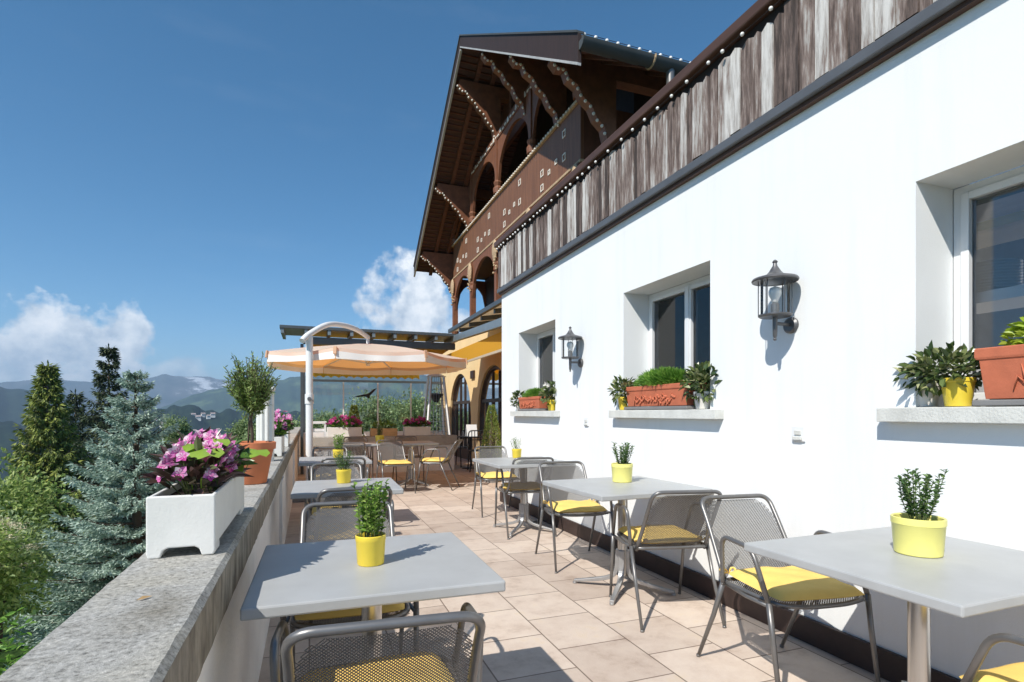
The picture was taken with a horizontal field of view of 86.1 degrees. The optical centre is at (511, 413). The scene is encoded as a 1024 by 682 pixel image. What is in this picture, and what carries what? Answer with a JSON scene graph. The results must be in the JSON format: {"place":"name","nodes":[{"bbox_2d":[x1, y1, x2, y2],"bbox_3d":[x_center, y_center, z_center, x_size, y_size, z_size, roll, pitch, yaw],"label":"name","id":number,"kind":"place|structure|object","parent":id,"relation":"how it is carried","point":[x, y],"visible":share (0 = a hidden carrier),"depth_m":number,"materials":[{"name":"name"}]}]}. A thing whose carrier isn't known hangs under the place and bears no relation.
{"place":"outdoors","nodes":[
{"label":"outdoors","id":0,"kind":"place"},
{"bbox_2d":[0,597,68,673],"bbox_3d":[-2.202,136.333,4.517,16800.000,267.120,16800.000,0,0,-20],"label":"ground","id":1,"kind":"structure","parent":0,"point":[18,652],"depth_m":11.90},
{"bbox_2d":[0,607,39,674],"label":"leafy bush","id":2,"kind":"object","parent":1,"relation":"on","point":[3,647],"visible":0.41,"depth_m":4.73,"materials":[{"name":"green plant"}]},
{"bbox_2d":[0,516,59,635],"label":"elder bush","id":3,"kind":"object","parent":1,"relation":"on","point":[10,574],"visible":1,"depth_m":6.82,"materials":[{"name":"green plant"}]},
{"bbox_2d":[0,447,87,651],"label":"leafy bush","id":4,"kind":"object","parent":1,"relation":"on","point":[18,498],"visible":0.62,"depth_m":12.01,"materials":[{"name":"green plant"}]},
{"bbox_2d":[0,497,87,630],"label":"leafy bush","id":5,"kind":"object","parent":1,"relation":"on","point":[43,552],"visible":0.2,"depth_m":9.29,"materials":[{"name":"green plant"}]},
{"bbox_2d":[0,360,99,614],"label":"spruce tree","id":6,"kind":"object","parent":1,"relation":"on","point":[44,421],"visible":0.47,"depth_m":29.51,"materials":[{"name":"green plant"}]},
{"bbox_2d":[9,526,144,634],"bbox_3d":[-10.344,4.663,14.827,3.724,3.101,4.874,0,0,-3],"label":"leafy bush","id":7,"kind":"object","parent":1,"relation":"on","point":[68,579],"depth_m":13.54,"materials":[{"name":"green plant"}]},
{"bbox_2d":[63,389,95,479],"bbox_3d":[-27.735,5.431,35.099,4.982,14.074,4.626,0,0,18],"label":"spruce tree","id":8,"kind":"object","parent":1,"relation":"on","point":[76,408],"visible":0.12,"depth_m":34.89,"materials":[{"name":"green plant"}]},
{"bbox_2d":[2,369,179,672],"bbox_3d":[-6.092,1.958,9.233,3.803,5.350,4.326,0,0,-44],"label":"spruce tree","id":9,"kind":"object","parent":1,"relation":"on","point":[97,576],"visible":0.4,"depth_m":8.65,"materials":[{"name":"green plant"}]},
{"bbox_2d":[44,441,145,612],"bbox_3d":[-22.645,6.304,31.085,6.166,10.233,6.340,0,0,-20],"label":"spruce tree","id":10,"kind":"object","parent":1,"relation":"on","point":[115,463],"visible":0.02,"depth_m":30.54,"materials":[{"name":"green plant"}]},
{"bbox_2d":[61,343,156,599],"bbox_3d":[-25.293,3.725,33.957,8.403,16.217,8.099,0,0,-20],"label":"spruce tree","id":11,"kind":"object","parent":1,"relation":"on","point":[105,375],"visible":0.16,"depth_m":33.75,"materials":[{"name":"green plant"}]},
{"bbox_2d":[0,427,299,681],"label":"parapet wall","id":12,"kind":"structure","parent":1,"relation":"on","point":[182,623],"depth_m":1.22,"materials":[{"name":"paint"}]},
{"bbox_2d":[138,426,269,558],"bbox_3d":[-1.037,0.219,1.853,0.333,0.350,0.780,0,0,-13],"label":"flower planter","id":13,"kind":"object","parent":12,"relation":"on","point":[199,504],"visible":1,"depth_m":1.60,"materials":[{"name":"plastic"}]},
{"bbox_2d":[222,351,281,484],"bbox_3d":[-1.466,0.022,3.091,0.288,0.742,0.304,0,0,36],"label":"potted tree","id":14,"kind":"object","parent":12,"relation":"on","point":[251,394],"visible":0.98,"depth_m":3.04,"materials":[{"name":"green plant"}]},
{"bbox_2d":[256,387,275,460],"bbox_3d":[-2.027,0.088,4.507,0.150,0.610,0.150,0,0,-20],"label":"screen post","id":15,"kind":"object","parent":12,"relation":"on","point":[265,426],"visible":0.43,"depth_m":4.45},
{"bbox_2d":[255,412,291,455],"bbox_3d":[-2.280,0.193,5.246,0.338,0.402,0.674,0,0,-20],"label":"flower planter","id":16,"kind":"object","parent":12,"relation":"on","point":[280,428],"visible":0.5,"depth_m":5.09,"materials":[{"name":"plastic"}]},
{"bbox_2d":[274,409,294,446],"bbox_3d":[-2.791,0.169,6.634,0.340,0.449,0.704,0,0,-20],"label":"flower planter","id":17,"kind":"object","parent":12,"relation":"on","point":[288,417],"visible":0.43,"depth_m":6.55,"materials":[{"name":"plant"}]},
{"bbox_2d":[159,413,193,481],"bbox_3d":[-18.025,4.896,29.482,1.981,9.842,1.770,0,0,-20],"label":"garden tree","id":18,"kind":"object","parent":1,"relation":"on","point":[184,429],"visible":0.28,"depth_m":29.29,"materials":[{"name":"green plant"}]},
{"bbox_2d":[223,415,255,440],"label":"garden tree","id":19,"kind":"object","parent":1,"relation":"on","point":[238,431],"visible":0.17,"depth_m":25.96,"materials":[{"name":"green plant"}]},
{"bbox_2d":[241,416,305,440],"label":"garden tree","id":20,"kind":"object","parent":1,"relation":"on","point":[254,429],"visible":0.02,"depth_m":21.04,"materials":[{"name":"green plant"}]},
{"bbox_2d":[292,406,355,431],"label":"garden tree","id":21,"kind":"object","parent":1,"relation":"on","point":[323,416],"visible":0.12,"depth_m":23.31,"materials":[{"name":"green plant"}]},
{"bbox_2d":[339,386,406,430],"bbox_3d":[-5.987,1.325,25.281,3.820,5.039,3.745,0,0,-20],"label":"garden tree","id":22,"kind":"object","parent":1,"relation":"on","point":[367,412],"visible":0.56,"depth_m":24.32,"materials":[{"name":"green plant"}]},
{"bbox_2d":[384,388,439,430],"bbox_3d":[-3.958,1.209,24.696,3.680,4.826,3.860,0,0,-20],"label":"garden tree","id":23,"kind":"object","parent":1,"relation":"on","point":[417,407],"visible":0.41,"depth_m":23.89,"materials":[{"name":"green plant"}]},
{"bbox_2d":[0,387,84,426],"bbox_3d":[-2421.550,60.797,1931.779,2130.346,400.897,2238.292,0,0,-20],"label":"hill","id":24,"kind":"structure","parent":0,"point":[12,401],"depth_m":1976.58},
{"bbox_2d":[0,374,231,415],"bbox_3d":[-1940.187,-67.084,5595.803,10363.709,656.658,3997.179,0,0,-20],"label":"mountains","id":25,"kind":"structure","parent":0,"point":[170,389],"depth_m":5060.36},
{"bbox_2d":[0,405,435,496],"bbox_3d":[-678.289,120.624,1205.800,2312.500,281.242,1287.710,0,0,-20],"label":"forest ridge","id":26,"kind":"structure","parent":0,"point":[221,420],"depth_m":1173.90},
{"bbox_2d":[160,375,439,413],"bbox_3d":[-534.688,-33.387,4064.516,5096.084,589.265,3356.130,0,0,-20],"label":"green hill","id":27,"kind":"structure","parent":0,"point":[327,395],"depth_m":3494.52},
{"bbox_2d":[0,0,1023,382],"label":"sky","id":28,"kind":"structure","parent":0,"point":[183,183],"materials":[{"name":"blue"}]},
{"bbox_2d":[258,456,889,681],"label":"terrace floor","id":29,"kind":"structure","parent":0,"point":[544,622],"depth_m":3.29,"materials":[{"name":"tile"}]},
{"bbox_2d":[313,421,326,435],"bbox_3d":[-4.095,0.710,11.546,0.360,1.070,0.360,0,0,-20],"label":"side stool","id":30,"kind":"object","parent":29,"relation":"on","point":[320,429],"visible":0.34,"depth_m":11.43,"materials":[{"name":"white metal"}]},
{"bbox_2d":[307,447,354,520],"bbox_3d":[-2.228,0.839,6.751,0.546,0.812,0.682,0,0,-20],"label":"armchair","id":31,"kind":"object","parent":29,"relation":"on","point":[328,449],"visible":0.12,"depth_m":7.00,"materials":[{"name":"grey metal"}]},
{"bbox_2d":[304,462,362,519],"bbox_3d":[-1.426,0.839,4.521,0.546,0.812,0.682,0,0,-21],"label":"armchair","id":32,"kind":"object","parent":29,"relation":"on","point":[321,470],"visible":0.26,"depth_m":4.76,"materials":[{"name":"grey metal"}]},
{"bbox_2d":[298,455,371,530],"bbox_3d":[-1.957,0.875,6.047,0.730,0.740,0.800,0,0,-20],"label":"bistro table","id":33,"kind":"object","parent":29,"relation":"on","point":[307,461],"visible":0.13,"depth_m":5.84,"materials":[{"name":"metal"}]},
{"bbox_2d":[333,433,344,457],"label":"potted plant","id":34,"kind":"object","parent":33,"relation":"on","point":[337,450],"visible":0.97,"depth_m":6.07,"materials":[{"name":"green plant"}]},
{"bbox_2d":[313,457,368,526],"bbox_3d":[-1.769,0.839,5.684,0.546,0.812,0.682,0,0,-21],"label":"armchair","id":35,"kind":"object","parent":29,"relation":"on","point":[365,474],"visible":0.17,"depth_m":5.44,"materials":[{"name":"grey metal"}]},
{"bbox_2d":[290,477,403,539],"bbox_3d":[-1.167,0.875,3.865,0.700,0.740,0.700,0,0,-19],"label":"bistro table","id":36,"kind":"object","parent":29,"relation":"on","point":[307,489],"visible":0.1,"depth_m":3.77,"materials":[{"name":"metal"}]},
{"bbox_2d":[332,450,353,482],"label":"potted plant","id":37,"kind":"object","parent":36,"relation":"on","point":[343,475],"visible":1,"depth_m":3.95,"materials":[{"name":"green plant"}]},
{"bbox_2d":[330,442,365,477],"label":"armchair","id":38,"kind":"object","parent":29,"relation":"on","point":[362,452],"visible":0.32,"depth_m":8.21,"materials":[{"name":"grey metal"}]},
{"bbox_2d":[280,500,418,681],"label":"armchair","id":39,"kind":"object","parent":29,"relation":"on","point":[323,514],"visible":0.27,"depth_m":2.62,"materials":[{"name":"grey metal"}]},
{"bbox_2d":[295,603,404,619],"bbox_3d":[-0.678,0.767,2.306,0.494,0.058,0.424,0,0,-17],"label":"seat cushion","id":40,"kind":"object","parent":39,"relation":"on","point":[351,612],"visible":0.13,"depth_m":2.10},
{"bbox_2d":[304,486,397,623],"bbox_3d":[-1.038,0.839,3.523,0.546,0.812,0.682,0,0,-22],"label":"armchair","id":41,"kind":"object","parent":29,"relation":"on","point":[389,499],"visible":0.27,"depth_m":3.28,"materials":[{"name":"grey metal"}]},
{"bbox_2d":[347,404,364,435],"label":"cone shrub","id":42,"kind":"object","parent":29,"relation":"on","point":[353,410],"visible":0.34,"depth_m":11.77,"materials":[{"name":"green plant"}]},
{"bbox_2d":[343,436,372,477],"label":"armchair","id":43,"kind":"object","parent":29,"relation":"on","point":[360,439],"visible":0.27,"depth_m":10.08,"materials":[{"name":"grey metal"}]},
{"bbox_2d":[337,442,389,468],"bbox_3d":[-2.512,0.875,9.253,0.800,0.740,0.800,0,0,-20],"label":"bistro table","id":44,"kind":"object","parent":29,"relation":"on","point":[371,444],"visible":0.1,"depth_m":9.04,"materials":[{"name":"metal"}]},
{"bbox_2d":[375,425,383,442],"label":"potted plant","id":45,"kind":"object","parent":44,"relation":"on","point":[379,436],"visible":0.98,"depth_m":9.25,"materials":[{"name":"green plant"}]},
{"bbox_2d":[265,321,467,502],"bbox_3d":[-2.521,-0.110,9.623,3.301,2.709,3.401,0,0,-20],"label":"cantilever parasol","id":46,"kind":"object","parent":29,"relation":"on","point":[367,358],"visible":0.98,"depth_m":8.60,"materials":[{"name":"fabric"}]},
{"bbox_2d":[280,325,455,473],"bbox_3d":[-3.730,-0.247,13.776,3.650,2.985,5.030,0,0,-20],"label":"terrace pergola","id":47,"kind":"object","parent":29,"relation":"on","point":[344,336],"visible":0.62,"depth_m":11.73,"materials":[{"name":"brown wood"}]},
{"bbox_2d":[240,532,505,659],"bbox_3d":[-0.479,0.875,1.875,0.725,0.740,0.725,0,0,-19],"label":"bistro table","id":48,"kind":"object","parent":29,"relation":"on","point":[303,578],"visible":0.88,"depth_m":1.71,"materials":[{"name":"metal"}]},
{"bbox_2d":[351,478,389,566],"bbox_3d":[-0.470,0.363,1.835,0.114,0.282,0.132,0,0,32],"label":"potted plant","id":49,"kind":"object","parent":48,"relation":"on","point":[370,547],"visible":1,"depth_m":1.81,"materials":[{"name":"green plant"}]},
{"bbox_2d":[304,379,442,456],"bbox_3d":[-4.146,0.138,16.272,4.300,2.215,0.200,0,0,-20],"label":"glass screen","id":50,"kind":"object","parent":29,"relation":"on","point":[321,434],"visible":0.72,"depth_m":16.22,"materials":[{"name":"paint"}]},
{"bbox_2d":[269,602,485,681],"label":"armchair","id":51,"kind":"object","parent":29,"relation":"on","point":[467,612],"visible":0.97,"depth_m":1.20,"materials":[{"name":"grey metal"}]},
{"bbox_2d":[300,652,454,681],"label":"seat cushion","id":52,"kind":"object","parent":51,"relation":"on","point":[386,670],"visible":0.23,"depth_m":1.59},
{"bbox_2d":[313,435,456,472],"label":"wall","id":53,"kind":"structure","parent":29,"relation":"on","point":[448,441],"depth_m":11.72,"materials":[{"name":"paint"}]},
{"bbox_2d":[326,414,362,436],"bbox_3d":[-3.470,0.253,11.354,0.771,0.459,0.348,0,0,-20],"label":"flower planter","id":54,"kind":"object","parent":53,"relation":"on","point":[334,429],"visible":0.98,"depth_m":11.28,"materials":[{"name":"concrete"}]},
{"bbox_2d":[370,419,396,435],"bbox_3d":[-2.720,0.296,11.637,0.563,0.374,0.341,0,0,-20],"label":"wooden trough","id":55,"kind":"object","parent":53,"relation":"on","point":[388,432],"visible":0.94,"depth_m":11.56,"materials":[{"name":"brown wood"}]},
{"bbox_2d":[403,415,430,435],"bbox_3d":[-2.049,0.264,11.884,0.631,0.438,0.350,0,0,-20],"label":"flower planter","id":56,"kind":"object","parent":53,"relation":"on","point":[421,429],"visible":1,"depth_m":11.79,"materials":[{"name":"concrete"}]},
{"bbox_2d":[376,439,415,492],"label":"armchair","id":57,"kind":"object","parent":29,"relation":"on","point":[378,452],"visible":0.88,"depth_m":8.87,"materials":[{"name":"grey metal"}]},
{"bbox_2d":[378,459,410,464],"bbox_3d":[-1.822,0.767,8.610,0.494,0.058,0.424,1,0,-26],"label":"seat cushion","id":58,"kind":"object","parent":57,"relation":"on","point":[394,462],"visible":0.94,"depth_m":8.47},
{"bbox_2d":[392,436,424,481],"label":"armchair","id":59,"kind":"object","parent":29,"relation":"on","point":[405,438],"visible":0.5,"depth_m":10.39,"materials":[{"name":"grey metal"}]},
{"bbox_2d":[388,441,438,485],"bbox_3d":[-1.752,0.875,9.534,0.800,0.740,0.800,0,0,-20],"label":"bistro table","id":60,"kind":"object","parent":29,"relation":"on","point":[410,444],"visible":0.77,"depth_m":9.48,"materials":[{"name":"metal"}]},
{"bbox_2d":[423,374,450,434],"bbox_3d":[-1.792,0.145,12.930,0.596,2.200,0.596,0,0,-20],"label":"patio heater","id":61,"kind":"object","parent":29,"relation":"on","point":[436,397],"visible":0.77,"depth_m":12.80,"materials":[{"name":"white metal"}]},
{"bbox_2d":[416,439,461,490],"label":"armchair","id":62,"kind":"object","parent":29,"relation":"on","point":[448,455],"visible":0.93,"depth_m":8.87,"materials":[{"name":"grey metal"}]},
{"bbox_2d":[420,457,446,461],"bbox_3d":[-1.286,0.767,9.087,0.424,0.058,0.494,0,0,4],"label":"seat cushion","id":63,"kind":"object","parent":62,"relation":"on","point":[434,459],"visible":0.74,"depth_m":8.90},
{"bbox_2d":[454,429,469,466],"bbox_3d":[-1.243,0.808,12.855,0.517,0.872,0.468,0,0,30],"label":"iron chair","id":64,"kind":"object","parent":29,"relation":"on","point":[462,446],"visible":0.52,"depth_m":12.68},
{"bbox_2d":[457,436,482,468],"bbox_3d":[-0.933,0.882,12.395,0.610,0.724,0.610,0,0,-20],"label":"iron table","id":65,"kind":"object","parent":29,"relation":"on","point":[470,448],"visible":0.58,"depth_m":12.25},
{"bbox_2d":[465,425,476,435],"bbox_3d":[-0.916,0.389,12.348,0.240,0.262,0.200,0,0,-20],"label":"menu board","id":66,"kind":"object","parent":65,"relation":"on","point":[470,427],"visible":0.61,"depth_m":12.31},
{"bbox_2d":[467,430,489,471],"bbox_3d":[-0.711,0.808,11.799,0.468,0.872,0.517,0,0,-10],"label":"iron chair","id":67,"kind":"object","parent":29,"relation":"on","point":[471,450],"visible":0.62,"depth_m":11.98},
{"bbox_2d":[480,404,501,482],"bbox_3d":[-0.368,0.543,9.935,0.483,1.404,0.478,0,0,-20],"label":"cone topiary","id":68,"kind":"object","parent":29,"relation":"on","point":[492,420],"visible":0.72,"depth_m":9.88,"materials":[{"name":"green plant"}]},
{"bbox_2d":[472,446,520,517],"bbox_3d":[-0.203,0.839,6.913,0.546,0.812,0.682,0,0,-15],"label":"armchair","id":69,"kind":"object","parent":29,"relation":"on","point":[477,466],"visible":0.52,"depth_m":7.08,"materials":[{"name":"grey metal"}]},
{"bbox_2d":[476,471,512,478],"bbox_3d":[-0.178,0.767,6.819,0.494,0.058,0.424,-1,0,-13],"label":"seat cushion","id":70,"kind":"object","parent":69,"relation":"on","point":[489,475],"visible":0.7,"depth_m":6.67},
{"bbox_2d":[472,456,575,536],"bbox_3d":[0.128,0.875,5.857,0.880,0.740,0.880,0,0,-21],"label":"bistro table","id":71,"kind":"object","parent":29,"relation":"on","point":[504,463],"visible":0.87,"depth_m":5.81,"materials":[{"name":"metal"}]},
{"bbox_2d":[511,437,521,457],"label":"potted plant","id":72,"kind":"object","parent":71,"relation":"on","point":[516,452],"visible":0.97,"depth_m":6.16,"materials":[{"name":"green plant"}]},
{"bbox_2d":[495,457,556,539],"bbox_3d":[0.138,0.839,5.728,0.546,0.812,0.682,0,0,-14],"label":"armchair","id":73,"kind":"object","parent":29,"relation":"on","point":[515,477],"visible":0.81,"depth_m":5.53,"materials":[{"name":"grey metal"}]},
{"bbox_2d":[501,481,545,489],"bbox_3d":[0.114,0.767,5.822,0.494,0.058,0.424,-1,0,-11],"label":"seat cushion","id":74,"kind":"object","parent":73,"relation":"on","point":[505,485],"visible":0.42,"depth_m":5.66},
{"bbox_2d":[413,30,688,461],"bbox_3d":[3.990,-3.507,13.827,10.930,9.505,11.425,0,0,-20],"label":"wooden chalet","id":75,"kind":"object","parent":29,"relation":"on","point":[531,119],"visible":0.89,"depth_m":12.43,"materials":[{"name":"brown wood"}]},
{"bbox_2d":[452,374,470,459],"bbox_3d":[-1.351,0.070,15.199,0.104,2.350,2.290,0,0,-20],"label":"arched door","id":76,"kind":"structure","parent":75,"relation":"in","point":[461,410],"depth_m":15.37,"materials":[{"name":"black glass"}]},
{"bbox_2d":[448,297,501,361],"bbox_3d":[-0.342,-1.508,10.513,1.135,0.985,5.240,0,0,-20],"label":"facade canopy","id":77,"kind":"object","parent":75,"relation":"attached to","point":[488,318],"visible":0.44,"depth_m":10.23,"materials":[{"name":"beige"}]},
{"bbox_2d":[479,365,501,457],"bbox_3d":[-0.349,0.070,12.488,0.104,2.350,2.410,0,0,-20],"label":"arched door","id":78,"kind":"structure","parent":75,"relation":"in","point":[491,393],"depth_m":12.69,"materials":[{"name":"black glass"}]},
{"bbox_2d":[582,32,689,62],"bbox_3d":[4.287,-4.699,8.066,7.274,0.056,0.046,0,0,-20],"label":"light string","id":79,"kind":"object","parent":75,"relation":"on","point":[639,48],"visible":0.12,"depth_m":7.07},
{"bbox_2d":[535,461,614,573],"bbox_3d":[0.512,0.839,4.639,0.546,0.812,0.682,0,0,-12],"label":"armchair","id":80,"kind":"object","parent":29,"relation":"on","point":[551,475],"visible":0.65,"depth_m":4.80,"materials":[{"name":"grey metal"}]},
{"bbox_2d":[543,499,606,512],"bbox_3d":[0.532,0.767,4.545,0.494,0.058,0.424,0,0,-9],"label":"seat cushion","id":81,"kind":"object","parent":80,"relation":"on","point":[571,506],"visible":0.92,"depth_m":4.41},
{"bbox_2d":[543,476,712,605],"bbox_3d":[0.783,0.875,3.882,0.860,0.740,0.840,0,0,-22],"label":"bistro table","id":82,"kind":"object","parent":29,"relation":"on","point":[603,489],"visible":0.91,"depth_m":3.83,"materials":[{"name":"metal"}]},
{"bbox_2d":[611,442,633,482],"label":"potted plant","id":83,"kind":"object","parent":82,"relation":"on","point":[622,469],"visible":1,"depth_m":3.98,"materials":[{"name":"green plant"}]},
{"bbox_2d":[609,490,725,632],"bbox_3d":[0.952,0.839,3.418,0.546,0.812,0.682,0,0,-7],"label":"armchair","id":84,"kind":"object","parent":29,"relation":"on","point":[628,541],"visible":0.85,"depth_m":3.23,"materials":[{"name":"grey metal"}]},
{"bbox_2d":[618,524,709,543],"bbox_3d":[0.940,0.767,3.514,0.494,0.058,0.424,0,0,-10],"label":"seat cushion","id":85,"kind":"object","parent":84,"relation":"on","point":[635,531],"visible":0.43,"depth_m":3.42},
{"bbox_2d":[696,494,880,681],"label":"armchair","id":86,"kind":"object","parent":29,"relation":"on","point":[768,603],"visible":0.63,"depth_m":2.72,"materials":[{"name":"grey metal"}]},
{"bbox_2d":[719,566,864,600],"bbox_3d":[1.280,0.767,2.507,0.494,0.058,0.424,0,0,-10],"label":"seat cushion","id":87,"kind":"object","parent":86,"relation":"on","point":[790,583],"visible":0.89,"depth_m":2.41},
{"bbox_2d":[744,527,1023,681],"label":"bistro table","id":88,"kind":"object","parent":29,"relation":"on","point":[961,578],"visible":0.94,"depth_m":1.85,"materials":[{"name":"metal"}]},
{"bbox_2d":[890,468,947,557],"bbox_3d":[1.462,0.349,1.974,0.166,0.310,0.166,0,0,17],"label":"potted plant","id":89,"kind":"object","parent":88,"relation":"on","point":[917,531],"visible":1,"depth_m":1.94,"materials":[{"name":"green plant"}]},
{"bbox_2d":[961,633,1023,681],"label":"armchair","id":90,"kind":"object","parent":29,"relation":"on","point":[984,648],"visible":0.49,"depth_m":1.49,"materials":[{"name":"grey metal"}]},
{"bbox_2d":[959,662,1023,681],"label":"seat cushion","id":91,"kind":"object","parent":90,"relation":"on","point":[1013,672],"visible":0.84,"depth_m":1.58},
{"bbox_2d":[494,0,1023,681],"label":"white building","id":92,"kind":"structure","parent":0,"point":[838,156],"depth_m":3.03,"materials":[{"name":"paint"}]},
{"bbox_2d":[509,390,523,408],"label":"sill plant","id":93,"kind":"object","parent":92,"relation":"on","point":[515,395],"visible":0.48,"depth_m":7.06,"materials":[{"name":"green plant"}]},
{"bbox_2d":[517,387,550,410],"bbox_3d":[0.272,-0.177,6.700,0.240,0.296,0.684,0,0,-20],"label":"window box","id":94,"kind":"object","parent":92,"relation":"on","point":[529,400],"visible":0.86,"depth_m":6.60,"materials":[{"name":"ceramic"}]},
{"bbox_2d":[510,328,559,416],"bbox_3d":[0.397,-0.496,6.627,0.385,1.073,1.387,0,0,-20],"label":"window","id":95,"kind":"structure","parent":92,"relation":"in","point":[545,340],"depth_m":6.90,"materials":[{"name":"white glass"}]},
{"bbox_2d":[537,380,556,410],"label":"sill plant","id":96,"kind":"object","parent":92,"relation":"on","point":[552,401],"visible":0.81,"depth_m":6.13,"materials":[{"name":"green plant"}]},
{"bbox_2d":[558,326,582,371],"bbox_3d":[0.577,-0.634,5.439,0.243,0.451,0.243,0,0,-20],"label":"wall lantern","id":97,"kind":"object","parent":92,"relation":"attached to","point":[570,335],"depth_m":5.42,"materials":[{"name":"metal"}]},
{"bbox_2d":[607,375,634,409],"bbox_3d":[0.956,-0.183,4.713,0.307,0.310,0.315,0,0,-20],"label":"sill plant","id":98,"kind":"object","parent":92,"relation":"on","point":[623,383],"visible":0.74,"depth_m":4.68,"materials":[{"name":"green plant"}]},
{"bbox_2d":[496,0,780,249],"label":"light string","id":99,"kind":"object","parent":92,"relation":"attached to","point":[707,63],"visible":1,"depth_m":4.12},
{"bbox_2d":[624,366,706,409],"bbox_3d":[1.171,-0.203,4.271,0.258,0.348,0.824,0,0,-20],"label":"window box","id":100,"kind":"object","parent":92,"relation":"on","point":[657,389],"visible":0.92,"depth_m":4.18,"materials":[{"name":"ceramic"}]},
{"bbox_2d":[609,275,722,418],"bbox_3d":[1.267,-0.496,4.271,0.385,1.073,1.353,0,0,-20],"label":"window","id":101,"kind":"structure","parent":92,"relation":"in","point":[679,316],"depth_m":4.40,"materials":[{"name":"white glass"}]},
{"bbox_2d":[678,360,721,408],"bbox_3d":[1.327,-0.197,3.787,0.312,0.337,0.387,0,0,-20],"label":"sill plant","id":102,"kind":"object","parent":92,"relation":"on","point":[703,397],"visible":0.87,"depth_m":3.75,"materials":[{"name":"green plant"}]},
{"bbox_2d":[751,260,799,340],"bbox_3d":[1.461,-0.627,3.047,0.243,0.451,0.243,0,0,-20],"label":"wall lantern","id":103,"kind":"object","parent":92,"relation":"attached to","point":[775,276],"depth_m":3.04,"materials":[{"name":"metal"}]},
{"bbox_2d":[792,426,804,441],"bbox_3d":[1.582,0.115,3.037,0.021,0.084,0.084,0,0,-20],"label":"wall socket","id":104,"kind":"object","parent":92,"relation":"attached to","point":[798,433],"depth_m":3.03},
{"bbox_2d":[892,353,960,406],"bbox_3d":[1.857,-0.156,2.464,0.250,0.256,0.266,0,0,-20],"label":"sill plant","id":105,"kind":"object","parent":92,"relation":"on","point":[930,400],"visible":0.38,"depth_m":2.43,"materials":[{"name":"green plant"}]},
{"bbox_2d":[896,340,982,405],"bbox_3d":[1.861,-0.174,2.354,0.297,0.290,0.378,0,0,-20],"label":"sill plant","id":106,"kind":"object","parent":92,"relation":"on","point":[958,388],"visible":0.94,"depth_m":2.30,"materials":[{"name":"green plant"}]},
{"bbox_2d":[877,166,1023,423],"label":"window","id":107,"kind":"structure","parent":92,"relation":"in","point":[965,197],"depth_m":2.48,"materials":[{"name":"white plastic"}]},
{"bbox_2d":[972,316,1023,405],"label":"window box","id":108,"kind":"object","parent":92,"relation":"on","point":[1002,370],"visible":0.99,"depth_m":2.11,"materials":[{"name":"ceramic"}]},
{"bbox_2d":[976,210,1023,313],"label":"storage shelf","id":109,"kind":"object","parent":92,"relation":"in","point":[1000,230],"depth_m":2.50,"materials":[{"name":"wood"}]},
{"bbox_2d":[976,258,1022,292],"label":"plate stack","id":110,"kind":"object","parent":109,"relation":"on","point":[992,274],"visible":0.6,"depth_m":2.52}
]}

